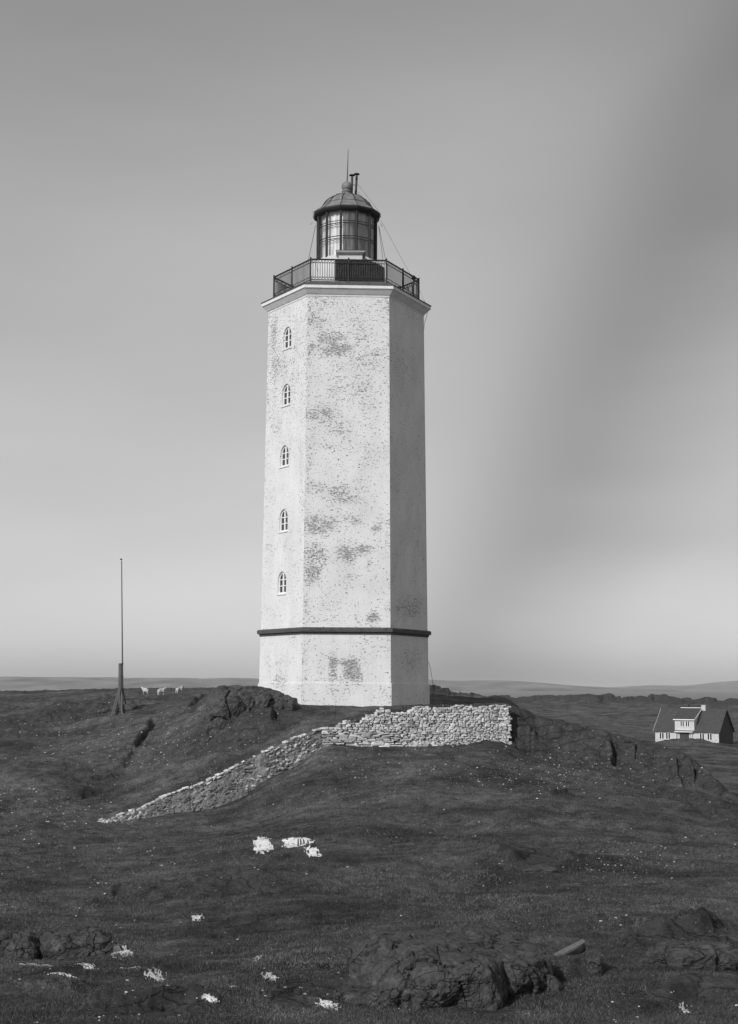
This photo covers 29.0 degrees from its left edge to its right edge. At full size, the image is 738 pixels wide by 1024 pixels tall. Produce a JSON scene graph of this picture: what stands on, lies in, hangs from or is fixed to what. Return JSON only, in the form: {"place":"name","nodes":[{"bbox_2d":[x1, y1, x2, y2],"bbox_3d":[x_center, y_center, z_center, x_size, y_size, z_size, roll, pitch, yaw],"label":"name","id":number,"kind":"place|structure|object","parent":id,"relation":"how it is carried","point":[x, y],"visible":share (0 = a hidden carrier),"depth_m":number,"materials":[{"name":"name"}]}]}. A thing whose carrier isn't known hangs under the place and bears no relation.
{"place":"outdoors","nodes":[
{"label":"outdoors","id":0,"kind":"place"},
{"bbox_2d":[0,677,683,691],"bbox_3d":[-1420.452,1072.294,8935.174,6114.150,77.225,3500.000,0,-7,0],"label":"hills","id":1,"kind":"structure","parent":0,"point":[91,683],"depth_m":7610.14,"materials":[{"name":"grey"}]},
{"bbox_2d":[0,684,737,1023],"bbox_3d":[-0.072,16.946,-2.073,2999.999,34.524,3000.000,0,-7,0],"label":"ground","id":2,"kind":"structure","parent":0,"point":[580,728],"depth_m":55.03,"materials":[{"name":"grey plant"}]},
{"bbox_2d":[0,931,40,959],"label":"rock outcrop","id":3,"kind":"object","parent":2,"relation":"on","point":[17,944],"visible":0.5,"depth_m":28.36,"materials":[{"name":"grey stone"}]},
{"bbox_2d":[47,972,76,977],"bbox_3d":[-5.328,8.015,24.722,0.855,0.068,0.232,-4,-8,31],"label":"snow patch","id":4,"kind":"object","parent":2,"relation":"on","point":[68,975],"visible":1,"depth_m":24.69,"materials":[{"name":"white snow"}]},
{"bbox_2d":[39,924,113,959],"bbox_3d":[-5.914,8.891,28.865,1.492,0.988,1.248,2,-7,-11],"label":"rock outcrop","id":5,"kind":"object","parent":2,"relation":"on","point":[90,940],"visible":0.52,"depth_m":28.45,"materials":[{"name":"grey stone"}]},
{"bbox_2d":[77,963,98,968],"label":"snow patch","id":6,"kind":"object","parent":2,"relation":"on","point":[90,966],"visible":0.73,"depth_m":26.35,"materials":[{"name":"white snow"}]},
{"bbox_2d":[101,707,109,712],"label":"rock","id":7,"kind":"object","parent":2,"relation":"on","point":[105,709],"visible":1,"depth_m":97.11,"materials":[{"name":"grey stone"}]},
{"bbox_2d":[111,558,125,715],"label":"signal mast","id":8,"kind":"object","parent":2,"relation":"on","point":[120,694],"visible":0.84,"depth_m":97.28,"materials":[{"name":"grey metal"}]},
{"bbox_2d":[112,941,132,957],"bbox_3d":[-5.153,8.943,29.135,0.567,0.306,4.318,2,-7,-17],"label":"snow patch","id":9,"kind":"object","parent":2,"relation":"on","point":[119,949],"visible":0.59,"depth_m":28.85,"materials":[{"name":"white snow"}]},
{"bbox_2d":[115,704,138,711],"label":"rock","id":10,"kind":"object","parent":2,"relation":"on","point":[128,707],"visible":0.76,"depth_m":96.31,"materials":[{"name":"grey stone"}]},
{"bbox_2d":[141,687,148,693],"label":"sheep","id":11,"kind":"object","parent":2,"relation":"on","point":[145,690],"visible":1,"depth_m":133.11},
{"bbox_2d":[144,969,163,981],"bbox_3d":[-3.713,8.018,24.753,0.416,0.103,1.623,1,-7,-9],"label":"snow patch","id":12,"kind":"object","parent":2,"relation":"on","point":[154,976],"visible":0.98,"depth_m":24.75,"materials":[{"name":"white snow"}]},
{"bbox_2d":[157,687,166,694],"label":"sheep","id":13,"kind":"object","parent":2,"relation":"on","point":[159,690],"visible":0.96,"depth_m":126.62},
{"bbox_2d":[176,686,183,693],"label":"sheep","id":14,"kind":"object","parent":2,"relation":"on","point":[179,689],"visible":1,"depth_m":127.68},
{"bbox_2d":[192,914,203,920],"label":"snow patch","id":15,"kind":"object","parent":2,"relation":"on","point":[193,916],"visible":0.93,"depth_m":35.37,"materials":[{"name":"white snow"}]},
{"bbox_2d":[202,994,219,1002],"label":"snow patch","id":16,"kind":"object","parent":2,"relation":"on","point":[208,998],"visible":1,"depth_m":21.39,"materials":[{"name":"white snow"}]},
{"bbox_2d":[99,727,328,822],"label":"ramp wall","id":17,"kind":"structure","parent":2,"relation":"on","point":[238,781],"depth_m":70.15,"materials":[{"name":"grey stone"}]},
{"bbox_2d":[204,689,252,736],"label":"rock outcrop","id":18,"kind":"object","parent":2,"relation":"on","point":[224,709],"visible":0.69,"depth_m":76.95,"materials":[{"name":"grey stone"}]},
{"bbox_2d":[204,685,293,717],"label":"rock outcrop","id":19,"kind":"object","parent":2,"relation":"on","point":[261,696],"visible":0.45,"depth_m":78.36,"materials":[{"name":"grey stone"}]},
{"bbox_2d":[253,836,273,853],"bbox_3d":[-3.750,11.759,50.415,0.733,0.265,4.703,1,-7,-6],"label":"snow patch","id":20,"kind":"object","parent":2,"relation":"on","point":[264,843],"visible":0.95,"depth_m":50.36,"materials":[{"name":"white snow"}]},
{"bbox_2d":[262,972,278,981],"bbox_3d":[-1.637,7.731,23.690,0.292,0.038,0.983,2,-7,-11],"label":"snow patch","id":21,"kind":"object","parent":2,"relation":"on","point":[269,974],"visible":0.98,"depth_m":23.73,"materials":[{"name":"white snow"}]},
{"bbox_2d":[282,837,314,847],"bbox_3d":[-2.536,11.635,50.184,1.162,0.250,2.828,3,-7,-19],"label":"snow patch","id":22,"kind":"object","parent":2,"relation":"on","point":[291,841],"visible":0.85,"depth_m":50.34,"materials":[{"name":"white snow"}]},
{"bbox_2d":[304,846,321,856],"bbox_3d":[-1.864,11.277,47.436,0.502,0.254,2.104,2,-7,-14],"label":"snow patch","id":23,"kind":"object","parent":2,"relation":"on","point":[312,851],"visible":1,"depth_m":47.41,"materials":[{"name":"white snow"}]},
{"bbox_2d":[315,998,338,1009],"bbox_3d":[-0.621,7.405,21.445,0.285,0.083,0.944,3,-8,-22],"label":"snow patch","id":24,"kind":"object","parent":2,"relation":"on","point":[329,1002],"visible":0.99,"depth_m":21.43,"materials":[{"name":"white snow"}]},
{"bbox_2d":[257,161,431,706],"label":"lighthouse","id":25,"kind":"object","parent":2,"relation":"on","point":[344,596],"visible":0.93,"depth_m":82.78,"materials":[{"name":"paint"}]},
{"bbox_2d":[276,572,285,594],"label":"window","id":26,"kind":"structure","parent":25,"relation":"in","point":[282,580],"depth_m":83.25,"materials":[{"name":"white paint"}]},
{"bbox_2d":[278,509,287,532],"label":"window","id":27,"kind":"structure","parent":25,"relation":"in","point":[284,517],"depth_m":83.66,"materials":[{"name":"white paint"}]},
{"bbox_2d":[279,446,288,468],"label":"window","id":28,"kind":"structure","parent":25,"relation":"in","point":[285,454],"depth_m":84.17,"materials":[{"name":"white paint"}]},
{"bbox_2d":[281,384,290,407],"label":"window","id":29,"kind":"structure","parent":25,"relation":"in","point":[286,396],"depth_m":84.64,"materials":[{"name":"white paint"}]},
{"bbox_2d":[282,327,291,350],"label":"window","id":30,"kind":"structure","parent":25,"relation":"in","point":[288,332],"depth_m":85.05,"materials":[{"name":"white paint"}]},
{"bbox_2d":[331,986,382,1006],"bbox_3d":[-0.032,7.396,21.632,1.089,0.378,0.967,0,-7,0],"label":"rock outcrop","id":31,"kind":"object","parent":2,"relation":"on","point":[365,996],"visible":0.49,"depth_m":21.36,"materials":[{"name":"grey stone"}]},
{"bbox_2d":[0,701,737,1022],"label":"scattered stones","id":32,"kind":"object","parent":2,"relation":"on","point":[325,849],"visible":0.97,"depth_m":65.70,"materials":[{"name":"grey stone"}]},
{"bbox_2d":[321,705,512,746],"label":"stone wall","id":33,"kind":"structure","parent":2,"relation":"on","point":[417,726],"depth_m":74.12,"materials":[{"name":"grey stone"}]},
{"bbox_2d":[348,927,507,1009],"bbox_3d":[0.904,7.540,22.684,2.460,1.734,3.847,1,-7,-6],"label":"rock outcrop","id":34,"kind":"object","parent":2,"relation":"on","point":[434,967],"visible":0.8,"depth_m":21.44,"materials":[{"name":"grey stone"}]},
{"bbox_2d":[452,928,558,999],"bbox_3d":[1.938,7.558,23.244,1.795,1.358,2.975,4,-8,-28],"label":"rock outcrop","id":35,"kind":"object","parent":2,"relation":"on","point":[530,968],"visible":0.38,"depth_m":22.26,"materials":[{"name":"grey stone"}]},
{"bbox_2d":[521,865,557,872],"bbox_3d":[5.074,10.684,42.680,1.171,0.184,1.338,1,-7,-6],"label":"rock outcrop","id":36,"kind":"object","parent":2,"relation":"on","point":[538,868],"visible":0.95,"depth_m":42.27,"materials":[{"name":"grey stone"}]},
{"bbox_2d":[553,939,585,955],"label":"stone slab","id":37,"kind":"structure","parent":2,"relation":"on","point":[578,947],"depth_m":25.38,"materials":[{"name":"grey stone"}]},
{"bbox_2d":[583,949,602,975],"bbox_3d":[3.710,7.480,23.595,0.321,0.516,0.432,0,-7,0],"label":"rock outcrop","id":38,"kind":"object","parent":2,"relation":"on","point":[593,960],"visible":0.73,"depth_m":23.44,"materials":[{"name":"grey stone"}]},
{"bbox_2d":[679,1002,688,1012],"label":"snow patch","id":39,"kind":"object","parent":2,"relation":"on","point":[683,1008],"visible":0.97,"depth_m":21.12,"materials":[{"name":"white snow"}]},
{"bbox_2d":[641,939,737,970],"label":"rock outcrop","id":40,"kind":"object","parent":2,"relation":"on","point":[711,955],"visible":0.75,"depth_m":24.27,"materials":[{"name":"grey stone"}]},
{"bbox_2d":[653,704,734,743],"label":"house","id":41,"kind":"structure","parent":2,"relation":"on","point":[710,725],"depth_m":256.63,"materials":[{"name":"stone"}]},
{"bbox_2d":[659,732,663,738],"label":"window","id":42,"kind":"structure","parent":41,"relation":"in","point":[661,734],"depth_m":258.06,"materials":[{"name":"white glass"}]},
{"bbox_2d":[665,732,670,738],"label":"window","id":43,"kind":"structure","parent":41,"relation":"in","point":[668,734],"depth_m":257.43,"materials":[{"name":"white glass"}]},
{"bbox_2d":[680,733,688,737],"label":"door","id":44,"kind":"structure","parent":41,"relation":"in","point":[682,735],"depth_m":255.80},
{"bbox_2d":[699,733,704,739],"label":"window","id":45,"kind":"structure","parent":41,"relation":"in","point":[701,735],"depth_m":254.12,"materials":[{"name":"white glass"}]},
{"bbox_2d":[707,733,711,739],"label":"window","id":46,"kind":"structure","parent":41,"relation":"in","point":[709,735],"depth_m":253.38,"materials":[{"name":"white glass"}]},
{"bbox_2d":[0,689,737,700],"bbox_3d":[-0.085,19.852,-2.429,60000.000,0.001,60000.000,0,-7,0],"label":"sea","id":47,"kind":"structure","parent":0,"point":[717,695],"depth_m":4936.02,"materials":[{"name":"grey liquid"}]},
{"bbox_2d":[0,0,737,686],"label":"sky","id":48,"kind":"structure","parent":0,"point":[557,180],"materials":[{"name":"grey"}]},
{"bbox_2d":[610,681,737,690],"bbox_3d":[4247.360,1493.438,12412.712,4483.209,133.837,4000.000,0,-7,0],"label":"hills","id":49,"kind":"structure","parent":0,"point":[725,686],"depth_m":11337.48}
]}

